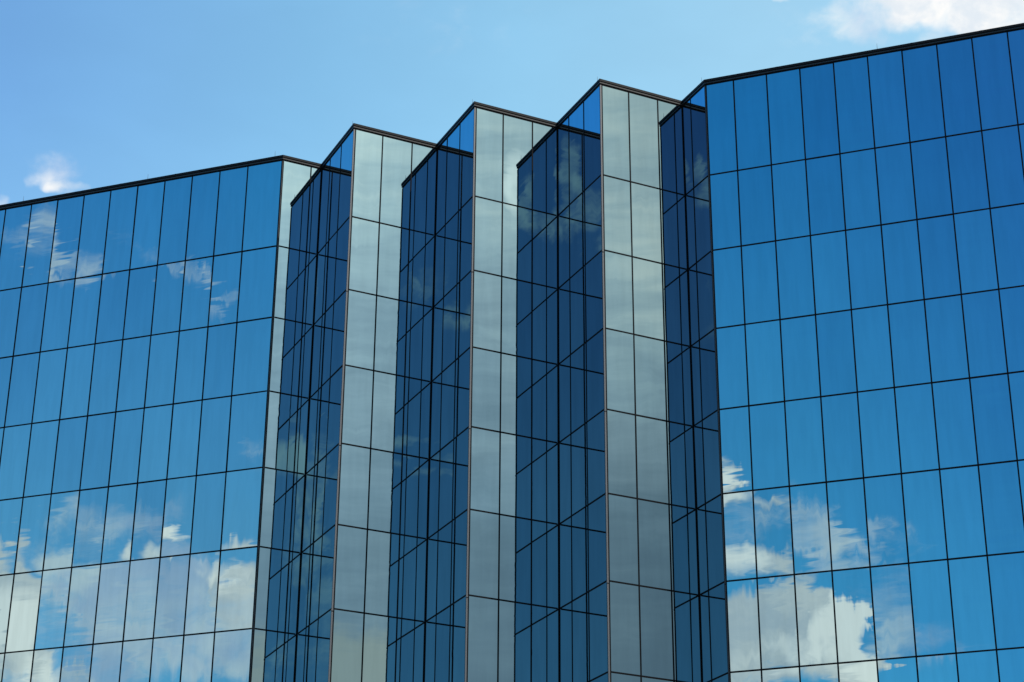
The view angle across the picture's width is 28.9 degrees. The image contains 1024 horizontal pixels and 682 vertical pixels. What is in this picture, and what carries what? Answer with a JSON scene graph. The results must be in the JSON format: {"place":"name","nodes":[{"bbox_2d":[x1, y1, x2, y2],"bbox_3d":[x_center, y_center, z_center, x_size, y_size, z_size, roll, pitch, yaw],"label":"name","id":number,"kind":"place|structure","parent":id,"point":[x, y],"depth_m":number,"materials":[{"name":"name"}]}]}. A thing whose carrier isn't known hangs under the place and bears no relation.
{"place":"outdoors","nodes":[
{"label":"outdoors","id":0,"kind":"place"},
{"bbox_2d":[0,23,1023,681],"bbox_3d":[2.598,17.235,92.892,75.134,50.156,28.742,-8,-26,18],"label":"office building","id":1,"kind":"structure","parent":0,"point":[718,379],"depth_m":85.71,"materials":[{"name":"glass"}]},
{"bbox_2d":[0,0,1023,204],"label":"sky","id":2,"kind":"structure","parent":0,"point":[94,93],"materials":[{"name":"blue"}]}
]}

